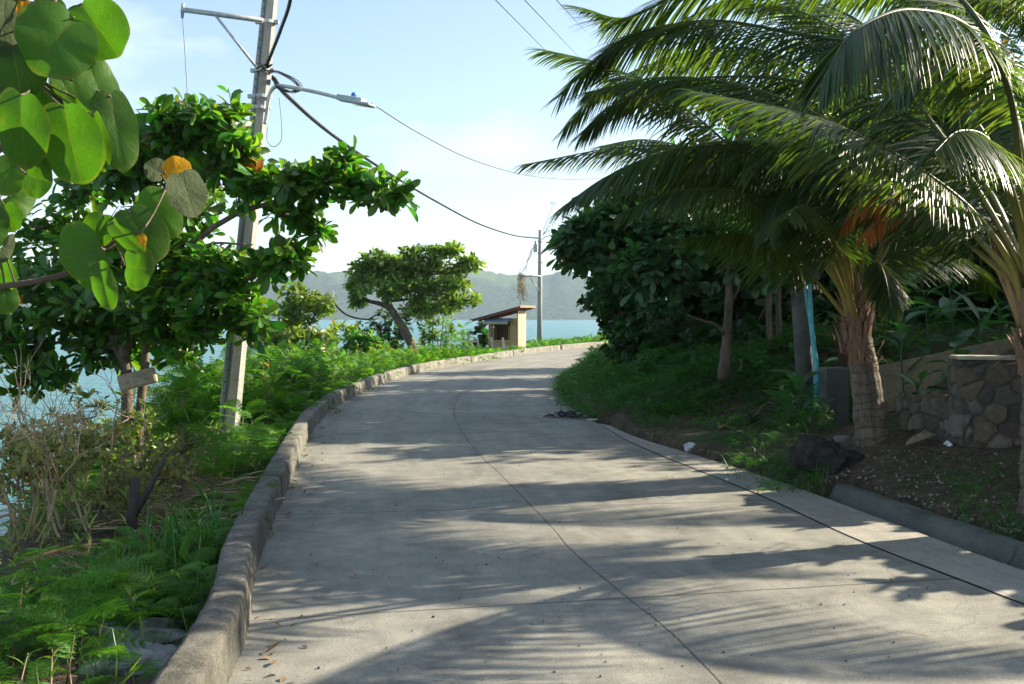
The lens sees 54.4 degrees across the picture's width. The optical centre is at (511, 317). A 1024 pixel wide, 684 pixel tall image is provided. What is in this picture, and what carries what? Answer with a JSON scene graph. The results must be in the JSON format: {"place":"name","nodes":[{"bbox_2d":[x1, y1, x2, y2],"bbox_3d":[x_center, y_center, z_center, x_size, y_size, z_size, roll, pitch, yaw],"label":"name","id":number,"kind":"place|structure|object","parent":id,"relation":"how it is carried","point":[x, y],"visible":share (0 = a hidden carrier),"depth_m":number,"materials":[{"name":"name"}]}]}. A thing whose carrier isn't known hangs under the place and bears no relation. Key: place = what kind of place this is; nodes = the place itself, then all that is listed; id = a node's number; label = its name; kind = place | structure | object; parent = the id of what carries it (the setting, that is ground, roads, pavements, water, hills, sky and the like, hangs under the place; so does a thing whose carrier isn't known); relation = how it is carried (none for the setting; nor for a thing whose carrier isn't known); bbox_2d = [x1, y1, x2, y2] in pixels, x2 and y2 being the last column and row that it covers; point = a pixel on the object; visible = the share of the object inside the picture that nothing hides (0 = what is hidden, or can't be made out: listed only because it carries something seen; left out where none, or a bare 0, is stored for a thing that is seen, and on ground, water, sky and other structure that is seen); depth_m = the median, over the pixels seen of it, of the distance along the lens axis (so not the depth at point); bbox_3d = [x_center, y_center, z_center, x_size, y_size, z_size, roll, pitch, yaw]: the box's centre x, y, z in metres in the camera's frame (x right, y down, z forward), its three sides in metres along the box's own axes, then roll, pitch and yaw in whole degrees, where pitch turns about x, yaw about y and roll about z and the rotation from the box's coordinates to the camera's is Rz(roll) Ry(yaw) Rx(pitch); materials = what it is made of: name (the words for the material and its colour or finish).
{"place":"outdoors","nodes":[
{"label":"outdoors","id":0,"kind":"place"},
{"bbox_2d":[0,320,602,535],"bbox_3d":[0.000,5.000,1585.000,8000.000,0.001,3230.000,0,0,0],"label":"sea","id":1,"kind":"structure","parent":0,"point":[556,329],"depth_m":88.31,"materials":[{"name":"teal liquid"}]},
{"bbox_2d":[11,266,666,319],"bbox_3d":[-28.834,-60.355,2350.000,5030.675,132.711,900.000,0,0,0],"label":"hills","id":2,"kind":"structure","parent":0,"point":[561,295],"depth_m":2015.31,"materials":[{"name":"plant"}]},
{"bbox_2d":[0,315,1023,683],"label":"ground","id":3,"kind":"structure","parent":0,"point":[884,449],"depth_m":9.27,"materials":[{"name":"soil"}]},
{"bbox_2d":[0,407,90,536],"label":"scrub bush","id":4,"kind":"object","parent":3,"relation":"on","point":[23,495],"visible":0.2,"depth_m":9.13,"materials":[{"name":"green plant"}]},
{"bbox_2d":[0,545,160,683],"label":"feathery shrub","id":5,"kind":"object","parent":3,"relation":"on","point":[72,598],"visible":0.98,"depth_m":4.72,"materials":[{"name":"green plant"}]},
{"bbox_2d":[36,383,132,504],"bbox_3d":[-4.253,1.265,9.726,1.063,1.271,0.740,0,0,0],"label":"scrub bush","id":6,"kind":"object","parent":3,"relation":"on","point":[88,423],"visible":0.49,"depth_m":9.72,"materials":[{"name":"green plant"}]},
{"bbox_2d":[24,527,171,573],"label":"fallen frond","id":7,"kind":"object","parent":3,"relation":"on","point":[60,552],"visible":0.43,"depth_m":6.77,"materials":[{"name":"brown plant"}]},
{"bbox_2d":[0,0,207,313],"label":"sea grape tree","id":8,"kind":"object","parent":3,"relation":"on","point":[74,120],"visible":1,"depth_m":2.10,"materials":[{"name":"green plant"}]},
{"bbox_2d":[0,467,226,518],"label":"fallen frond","id":9,"kind":"object","parent":3,"relation":"on","point":[25,509],"visible":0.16,"depth_m":9.76,"materials":[{"name":"brown plant"}]},
{"bbox_2d":[0,342,227,541],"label":"dry shrub","id":10,"kind":"object","parent":3,"relation":"on","point":[27,452],"visible":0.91,"depth_m":8.14,"materials":[{"name":"brown plant"}]},
{"bbox_2d":[50,440,188,538],"bbox_3d":[-3.094,1.411,8.200,0.764,0.765,1.359,0,0,38],"label":"dry shrub","id":11,"kind":"object","parent":3,"relation":"on","point":[104,499],"visible":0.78,"depth_m":8.03,"materials":[{"name":"brown plant"}]},
{"bbox_2d":[78,641,177,675],"bbox_3d":[-1.878,1.714,4.903,0.480,0.213,0.388,0,0,-26],"label":"flat rock","id":12,"kind":"object","parent":3,"relation":"on","point":[150,652],"visible":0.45,"depth_m":4.81,"materials":[{"name":"stone"}]},
{"bbox_2d":[91,392,174,475],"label":"scrub bush","id":13,"kind":"object","parent":3,"relation":"on","point":[134,428],"visible":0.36,"depth_m":11.25,"materials":[{"name":"green plant"}]},
{"bbox_2d":[87,617,186,647],"bbox_3d":[-2.030,1.735,5.402,0.538,0.182,0.447,0,0,-11],"label":"flat rock","id":14,"kind":"object","parent":3,"relation":"on","point":[177,631],"visible":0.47,"depth_m":5.31,"materials":[{"name":"stone"}]},
{"bbox_2d":[70,475,219,507],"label":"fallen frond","id":15,"kind":"object","parent":3,"relation":"on","point":[195,480],"visible":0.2,"depth_m":9.61,"materials":[{"name":"brown plant"}]},
{"bbox_2d":[124,453,166,545],"bbox_3d":[-2.865,1.469,7.762,0.336,0.810,0.098,0,0,-6],"label":"tree stump","id":16,"kind":"object","parent":3,"relation":"on","point":[135,505],"visible":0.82,"depth_m":7.73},
{"bbox_2d":[79,470,286,535],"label":"dead stalks","id":17,"kind":"object","parent":3,"relation":"on","point":[159,506],"visible":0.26,"depth_m":8.56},
{"bbox_2d":[131,355,239,509],"bbox_3d":[-2.809,1.052,8.608,0.902,1.438,0.944,0,0,-19],"label":"feathery sapling","id":18,"kind":"object","parent":3,"relation":"on","point":[177,385],"visible":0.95,"depth_m":8.60,"materials":[{"name":"green plant"}]},
{"bbox_2d":[98,484,282,581],"bbox_3d":[-2.235,1.465,6.707,1.203,0.601,1.388,0,0,35],"label":"grass tuft","id":19,"kind":"object","parent":3,"relation":"on","point":[174,540],"visible":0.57,"depth_m":6.71,"materials":[{"name":"green plant"}]},
{"bbox_2d":[147,343,260,441],"bbox_3d":[-4.569,1.105,14.810,1.700,1.621,1.712,0,0,0],"label":"feathery shrub","id":20,"kind":"object","parent":3,"relation":"on","point":[213,377],"visible":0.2,"depth_m":14.56,"materials":[{"name":"green plant"}]},
{"bbox_2d":[163,487,251,522],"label":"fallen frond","id":21,"kind":"object","parent":3,"relation":"on","point":[169,513],"visible":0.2,"depth_m":8.44,"materials":[{"name":"brown plant"}]},
{"bbox_2d":[0,85,420,471],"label":"almond tree","id":22,"kind":"object","parent":3,"relation":"on","point":[156,320],"visible":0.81,"depth_m":11.07,"materials":[{"name":"green plant"}]},
{"bbox_2d":[117,367,157,390],"bbox_3d":[-4.369,0.723,11.615,0.450,0.277,0.090,0,0,-10],"label":"wooden board","id":23,"kind":"object","parent":22,"relation":"attached to","point":[140,378],"visible":0.94,"depth_m":11.57,"materials":[{"name":"grey wood"}]},
{"bbox_2d":[0,335,452,683],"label":"weeds","id":24,"kind":"object","parent":3,"relation":"on","point":[13,555],"visible":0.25,"depth_m":7.07,"materials":[{"name":"green plant"}]},
{"bbox_2d":[189,399,291,481],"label":"feathery shrub","id":25,"kind":"object","parent":3,"relation":"on","point":[254,433],"visible":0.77,"depth_m":10.57,"materials":[{"name":"green plant"}]},
{"bbox_2d":[205,358,305,419],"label":"feathery shrub","id":26,"kind":"object","parent":3,"relation":"on","point":[256,383],"visible":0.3,"depth_m":15.22,"materials":[{"name":"green plant"}]},
{"bbox_2d":[180,0,375,439],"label":"utility pole","id":27,"kind":"object","parent":3,"relation":"on","point":[260,96],"visible":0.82,"depth_m":13.19,"materials":[{"name":"concrete"}]},
{"bbox_2d":[265,0,291,67],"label":"power cable","id":28,"kind":"object","parent":27,"relation":"attached to","point":[283,21],"visible":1,"depth_m":12.27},
{"bbox_2d":[256,62,302,92],"bbox_3d":[-3.063,-3.139,13.047,0.635,0.442,0.184,0,0,0],"label":"cable coil","id":29,"kind":"object","parent":27,"relation":"attached to","point":[286,76],"visible":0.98,"depth_m":12.99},
{"bbox_2d":[271,75,536,238],"bbox_3d":[-1.571,-3.720,33.601,1.443,1.175,41.017,0,0,6],"label":"power cable","id":30,"kind":"object","parent":27,"relation":"attached to","point":[303,110],"visible":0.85,"depth_m":18.73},
{"bbox_2d":[370,102,603,179],"bbox_3d":[0.200,-3.002,18.359,0.455,0.787,12.250,0,0,21],"label":"lamp wire","id":31,"kind":"object","parent":27,"relation":"attached to","point":[470,158],"visible":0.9,"depth_m":16.07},
{"bbox_2d":[244,341,326,397],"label":"feathery shrub","id":32,"kind":"object","parent":3,"relation":"on","point":[265,358],"visible":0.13,"depth_m":17.53,"materials":[{"name":"green plant"}]},
{"bbox_2d":[258,279,342,355],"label":"round bush","id":33,"kind":"object","parent":3,"relation":"on","point":[291,312],"visible":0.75,"depth_m":26.85,"materials":[{"name":"green plant"}]},
{"bbox_2d":[0,333,607,683],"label":"groundcover","id":34,"kind":"object","parent":3,"relation":"on","point":[301,368],"visible":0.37,"depth_m":8.71,"materials":[{"name":"green plant"}]},
{"bbox_2d":[281,329,341,369],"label":"feathery shrub","id":35,"kind":"object","parent":3,"relation":"on","point":[317,346],"visible":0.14,"depth_m":22.01,"materials":[{"name":"green plant"}]},
{"bbox_2d":[325,318,359,345],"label":"scrub bush","id":36,"kind":"object","parent":3,"relation":"on","point":[346,329],"visible":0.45,"depth_m":31.46,"materials":[{"name":"green plant"}]},
{"bbox_2d":[335,327,390,354],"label":"bush","id":37,"kind":"object","parent":3,"relation":"on","point":[353,336],"visible":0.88,"depth_m":29.84,"materials":[{"name":"green plant"}]},
{"bbox_2d":[150,341,607,683],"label":"kerb","id":38,"kind":"structure","parent":3,"relation":"on","point":[209,650],"depth_m":5.80,"materials":[{"name":"concrete"}]},
{"bbox_2d":[349,302,423,351],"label":"scrub bush","id":39,"kind":"object","parent":3,"relation":"on","point":[395,339],"visible":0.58,"depth_m":37.26,"materials":[{"name":"green plant"}]},
{"bbox_2d":[341,238,487,348],"bbox_3d":[-3.422,-0.566,35.105,5.204,4.380,2.651,0,0,0],"label":"leaning tree","id":40,"kind":"object","parent":3,"relation":"on","point":[396,277],"visible":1,"depth_m":34.83,"materials":[{"name":"green plant"}]},
{"bbox_2d":[329,296,376,319],"bbox_3d":[-5.459,-0.313,34.024,0.217,0.837,2.398,0,0,34],"label":"drooping cable","id":41,"kind":"object","parent":40,"relation":"hanging from","point":[355,317],"visible":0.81,"depth_m":34.19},
{"bbox_2d":[416,295,462,347],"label":"scrub bush","id":42,"kind":"object","parent":3,"relation":"on","point":[428,336],"visible":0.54,"depth_m":36.03,"materials":[{"name":"green plant"}]},
{"bbox_2d":[435,319,474,349],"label":"feathery shrub","id":43,"kind":"object","parent":3,"relation":"on","point":[448,338],"visible":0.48,"depth_m":37.09,"materials":[{"name":"green plant"}]},
{"bbox_2d":[462,321,488,347],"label":"vine bush","id":44,"kind":"object","parent":3,"relation":"on","point":[483,339],"visible":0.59,"depth_m":46.92,"materials":[{"name":"green plant"}]},
{"bbox_2d":[470,305,534,348],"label":"roadside stall","id":45,"kind":"object","parent":3,"relation":"on","point":[511,331],"visible":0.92,"depth_m":45.38,"materials":[{"name":"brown wood"}]},
{"bbox_2d":[488,320,510,341],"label":"window frame","id":46,"kind":"structure","parent":45,"relation":"in","point":[510,320],"depth_m":45.63,"materials":[{"name":"brown wood"}]},
{"bbox_2d":[522,230,547,340],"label":"utility pole","id":47,"kind":"object","parent":3,"relation":"on","point":[539,300],"visible":0.92,"depth_m":53.89,"materials":[{"name":"concrete"}]},
{"bbox_2d":[511,242,537,303],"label":"dry vine","id":48,"kind":"object","parent":47,"relation":"hanging from","point":[521,288],"visible":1,"depth_m":53.68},
{"bbox_2d":[576,244,640,365],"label":"leafy hedge","id":49,"kind":"object","parent":3,"relation":"on","point":[610,310],"visible":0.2,"depth_m":20.72,"materials":[{"name":"green plant"}]},
{"bbox_2d":[572,276,617,316],"bbox_3d":[1.696,-0.470,20.036,0.766,0.978,0.607,0,0,40],"label":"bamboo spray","id":50,"kind":"object","parent":49,"relation":"attached to","point":[595,291],"visible":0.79,"depth_m":19.99,"materials":[{"name":"green plant"}]},
{"bbox_2d":[598,319,659,371],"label":"creeper clump","id":51,"kind":"object","parent":3,"relation":"on","point":[626,349],"visible":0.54,"depth_m":18.59,"materials":[{"name":"green plant"}]},
{"bbox_2d":[614,270,724,375],"bbox_3d":[3.079,-0.140,18.984,2.159,2.562,3.342,0,0,27],"label":"leafy hedge","id":52,"kind":"object","parent":3,"relation":"on","point":[686,305],"visible":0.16,"depth_m":18.79,"materials":[{"name":"green plant"}]},
{"bbox_2d":[637,305,711,346],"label":"creeper clump","id":53,"kind":"object","parent":3,"relation":"on","point":[665,323],"visible":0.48,"depth_m":17.88,"materials":[{"name":"green plant"}]},
{"bbox_2d":[645,328,704,365],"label":"creeper clump","id":54,"kind":"object","parent":3,"relation":"on","point":[686,336],"visible":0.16,"depth_m":17.18,"materials":[{"name":"green plant"}]},
{"bbox_2d":[541,183,813,379],"bbox_3d":[2.696,-0.892,15.514,4.461,3.633,4.381,0,0,20],"label":"broadleaf tree","id":55,"kind":"object","parent":3,"relation":"on","point":[643,265],"visible":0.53,"depth_m":15.03,"materials":[{"name":"green plant"}]},
{"bbox_2d":[684,442,695,451],"bbox_3d":[2.170,1.582,12.099,0.164,0.125,0.125,0,0,-10],"label":"plastic bag","id":56,"kind":"object","parent":3,"relation":"on","point":[688,446],"visible":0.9,"depth_m":12.07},
{"bbox_2d":[683,321,737,358],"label":"creeper clump","id":57,"kind":"object","parent":3,"relation":"on","point":[712,333],"visible":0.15,"depth_m":16.98,"materials":[{"name":"green plant"}]},
{"bbox_2d":[689,265,790,334],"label":"leafy hedge","id":58,"kind":"object","parent":3,"relation":"on","point":[746,309],"visible":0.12,"depth_m":18.40,"materials":[{"name":"green plant"}]},
{"bbox_2d":[718,398,780,428],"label":"fallen frond","id":59,"kind":"object","parent":3,"relation":"on","point":[721,426],"visible":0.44,"depth_m":14.01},
{"bbox_2d":[740,406,761,424],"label":"agave","id":60,"kind":"object","parent":3,"relation":"on","point":[755,415],"visible":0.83,"depth_m":13.06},
{"bbox_2d":[731,318,789,350],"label":"creeper clump","id":61,"kind":"object","parent":3,"relation":"on","point":[744,336],"visible":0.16,"depth_m":16.47,"materials":[{"name":"green plant"}]},
{"bbox_2d":[510,0,1017,446],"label":"coconut palm","id":62,"kind":"object","parent":3,"relation":"on","point":[774,222],"visible":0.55,"depth_m":9.59,"materials":[{"name":"plant"}]},
{"bbox_2d":[766,291,773,346],"bbox_3d":[4.175,-0.573,15.834,0.755,2.519,0.842,0,0,-26],"label":"slender tree","id":63,"kind":"object","parent":3,"relation":"on","point":[769,328],"depth_m":15.56,"materials":[{"name":"brown plant"}]},
{"bbox_2d":[753,331,794,358],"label":"creeper clump","id":64,"kind":"object","parent":3,"relation":"on","point":[789,345],"visible":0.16,"depth_m":15.37,"materials":[{"name":"green plant"}]},
{"bbox_2d":[775,284,782,337],"bbox_3d":[4.263,-0.532,15.860,0.824,2.285,0.881,0,0,0],"label":"slender tree","id":65,"kind":"object","parent":3,"relation":"on","point":[778,313],"visible":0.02,"depth_m":15.56,"materials":[{"name":"brown plant"}]},
{"bbox_2d":[541,0,1023,513],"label":"coconut palm","id":66,"kind":"object","parent":3,"relation":"on","point":[937,209],"visible":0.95,"depth_m":7.76,"materials":[{"name":"plant"}]},
{"bbox_2d":[546,298,1021,537],"bbox_3d":[5.477,0.458,27.358,9.628,2.488,40.890,0,0,0],"label":"bank groundcover","id":67,"kind":"object","parent":3,"relation":"on","point":[580,373],"visible":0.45,"depth_m":14.93,"materials":[{"name":"green plant"}]},
{"bbox_2d":[762,389,810,419],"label":"leafy plant","id":68,"kind":"object","parent":67,"relation":"on","point":[783,396],"visible":0.89,"depth_m":12.16,"materials":[{"name":"green plant"}]},
{"bbox_2d":[557,364,1023,560],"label":"grass","id":69,"kind":"structure","parent":3,"relation":"on","point":[960,510],"depth_m":7.99,"materials":[{"name":"green plant"}]},
{"bbox_2d":[765,369,823,428],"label":"leafy plant","id":70,"kind":"object","parent":3,"relation":"on","point":[798,378],"visible":0.75,"depth_m":12.59,"materials":[{"name":"green plant"}]},
{"bbox_2d":[671,53,918,174],"bbox_3d":[5.612,-2.245,19.321,5.132,5.619,4.645,0,0,0],"label":"shade tree","id":71,"kind":"object","parent":3,"relation":"on","point":[726,136],"visible":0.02,"depth_m":19.07,"materials":[{"name":"green plant"}]},
{"bbox_2d":[791,281,813,413],"bbox_3d":[4.022,0.130,13.800,0.400,2.537,0.250,0,0,0],"label":"concrete post","id":72,"kind":"object","parent":3,"relation":"on","point":[803,352],"visible":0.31,"depth_m":13.70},
{"bbox_2d":[803,282,814,411],"bbox_3d":[4.021,0.053,13.547,0.229,2.575,0.052,0,0,34],"label":"blue pipe","id":73,"kind":"object","parent":3,"relation":"on","point":[806,298],"visible":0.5,"depth_m":13.50,"materials":[{"name":"plastic"}]},
{"bbox_2d":[783,459,835,499],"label":"grass tuft","id":74,"kind":"object","parent":3,"relation":"on","point":[819,482],"visible":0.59,"depth_m":9.22,"materials":[{"name":"green plant"}]},
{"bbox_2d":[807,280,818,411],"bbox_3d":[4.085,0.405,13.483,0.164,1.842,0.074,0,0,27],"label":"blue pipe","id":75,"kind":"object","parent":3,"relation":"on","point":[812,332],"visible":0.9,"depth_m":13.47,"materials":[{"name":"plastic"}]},
{"bbox_2d":[799,266,819,279],"bbox_3d":[4.020,-0.651,13.500,0.260,0.300,0.160,0,0,0],"label":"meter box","id":76,"kind":"object","parent":75,"relation":"attached to","point":[816,276],"visible":0.14,"depth_m":13.42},
{"bbox_2d":[789,434,863,476],"bbox_3d":[3.032,1.384,9.749,0.580,0.434,0.791,0,0,-16],"label":"boulder","id":77,"kind":"object","parent":3,"relation":"on","point":[808,450],"visible":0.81,"depth_m":9.53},
{"bbox_2d":[819,367,849,424],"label":"concrete block","id":78,"kind":"structure","parent":3,"relation":"on","point":[835,384],"depth_m":12.45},
{"bbox_2d":[833,435,850,442],"bbox_3d":[3.571,1.327,10.746,0.199,0.105,0.167,0,0,-15],"label":"stone","id":79,"kind":"object","parent":3,"relation":"on","point":[841,439],"visible":0.74,"depth_m":10.69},
{"bbox_2d":[754,190,930,340],"bbox_3d":[6.107,-0.727,17.665,3.589,3.401,3.048,0,0,0],"label":"leafy hedge","id":80,"kind":"object","parent":3,"relation":"on","point":[820,306],"visible":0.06,"depth_m":17.22,"materials":[{"name":"green plant"}]},
{"bbox_2d":[823,280,873,367],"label":"leafy plant","id":81,"kind":"object","parent":3,"relation":"on","point":[832,316],"visible":0.2,"depth_m":13.79,"materials":[{"name":"green plant"}]},
{"bbox_2d":[681,381,1021,538],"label":"pebbles","id":82,"kind":"object","parent":3,"relation":"on","point":[925,504],"visible":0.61,"depth_m":8.66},
{"bbox_2d":[873,300,932,393],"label":"leafy plant","id":83,"kind":"object","parent":3,"relation":"on","point":[900,335],"visible":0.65,"depth_m":12.62,"materials":[{"name":"green plant"}]},
{"bbox_2d":[783,0,1023,45],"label":"coconut palm","id":84,"kind":"object","parent":3,"relation":"on","point":[1011,12],"visible":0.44,"depth_m":11.99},
{"bbox_2d":[875,269,939,360],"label":"leafy plant","id":85,"kind":"object","parent":3,"relation":"on","point":[906,331],"visible":0.34,"depth_m":13.72,"materials":[{"name":"green plant"}]},
{"bbox_2d":[905,433,935,445],"bbox_3d":[3.850,1.146,9.353,0.406,0.103,0.096,0,0,-26],"label":"dry spathe","id":86,"kind":"object","parent":3,"relation":"on","point":[917,438],"visible":1,"depth_m":9.37},
{"bbox_2d":[895,370,947,394],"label":"leafy plant","id":87,"kind":"object","parent":3,"relation":"on","point":[921,376],"visible":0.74,"depth_m":11.09,"materials":[{"name":"green plant"}]},
{"bbox_2d":[888,280,963,354],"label":"leafy plant","id":88,"kind":"object","parent":3,"relation":"on","point":[924,347],"visible":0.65,"depth_m":13.24,"materials":[{"name":"green plant"}]},
{"bbox_2d":[829,485,1023,569],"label":"gutter kerb","id":89,"kind":"structure","parent":3,"relation":"on","point":[1006,550],"depth_m":7.50,"materials":[{"name":"concrete"}]},
{"bbox_2d":[896,384,978,446],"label":"stone wall","id":90,"kind":"structure","parent":3,"relation":"on","point":[922,413],"depth_m":9.88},
{"bbox_2d":[878,338,1013,410],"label":"concrete wall","id":91,"kind":"structure","parent":3,"relation":"on","point":[891,380],"depth_m":12.60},
{"bbox_2d":[874,184,1018,327],"bbox_3d":[7.873,-0.859,16.501,3.976,3.021,3.114,0,0,16],"label":"leafy hedge","id":92,"kind":"object","parent":3,"relation":"on","point":[977,299],"visible":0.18,"depth_m":15.78,"materials":[{"name":"green plant"}]},
{"bbox_2d":[914,266,982,349],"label":"leafy plant","id":93,"kind":"object","parent":3,"relation":"on","point":[944,301],"visible":0.65,"depth_m":13.45,"materials":[{"name":"green plant"}]},
{"bbox_2d":[924,339,978,387],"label":"leafy plant","id":94,"kind":"object","parent":3,"relation":"on","point":[945,374],"visible":0.48,"depth_m":10.89,"materials":[{"name":"green plant"}]},
{"bbox_2d":[898,20,1023,200],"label":"shade tree","id":95,"kind":"object","parent":3,"relation":"on","point":[1006,43],"visible":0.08,"depth_m":17.88,"materials":[{"name":"green plant"}]},
{"bbox_2d":[945,299,1018,346],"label":"leafy plant","id":96,"kind":"object","parent":3,"relation":"on","point":[1002,317],"visible":0.48,"depth_m":12.74,"materials":[{"name":"green plant"}]},
{"bbox_2d":[944,355,1021,447],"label":"stone wall","id":97,"kind":"structure","parent":3,"relation":"on","point":[996,409],"depth_m":9.24,"materials":[{"name":"stone"}]},
{"bbox_2d":[951,289,1015,344],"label":"leafy plant","id":98,"kind":"object","parent":3,"relation":"on","point":[985,320],"visible":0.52,"depth_m":12.65,"materials":[{"name":"green plant"}]},
{"bbox_2d":[0,0,1023,284],"label":"sky","id":99,"kind":"structure","parent":0,"point":[457,73],"materials":[{"name":"blue"}]},
{"bbox_2d":[495,0,570,75],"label":"overhead wire","id":100,"kind":"object","parent":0,"point":[521,26],"visible":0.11,"depth_m":11.13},
{"bbox_2d":[228,346,1023,683],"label":"road","id":101,"kind":"structure","parent":0,"point":[524,498],"depth_m":6.21,"materials":[{"name":"concrete"}]},
{"bbox_2d":[245,357,501,681],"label":"leaf litter","id":102,"kind":"object","parent":101,"relation":"on","point":[282,678],"visible":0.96,"depth_m":4.85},
{"bbox_2d":[543,407,586,417],"bbox_3d":[0.855,1.523,15.879,0.722,0.153,0.603,0,0,0],"label":"burnt rubbish","id":103,"kind":"object","parent":101,"relation":"on","point":[565,414],"visible":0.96,"depth_m":15.83,"materials":[{"name":"brown wood"}]},
{"bbox_2d":[263,440,958,679],"bbox_3d":[0.643,1.596,25.064,6.680,0.019,41.464,0,0,5],"label":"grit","id":104,"kind":"object","parent":101,"relation":"on","point":[433,616],"visible":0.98,"depth_m":5.23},
{"bbox_2d":[598,423,1021,602],"bbox_3d":[2.922,1.591,4.509,0.367,0.001,21.195,0,0,-8],"label":"road joint","id":105,"kind":"object","parent":101,"relation":"on","point":[831,527],"visible":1,"depth_m":7.43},
{"bbox_2d":[599,423,1023,602],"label":"road shoulder","id":106,"kind":"object","parent":101,"relation":"on","point":[1000,578],"visible":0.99,"depth_m":7.40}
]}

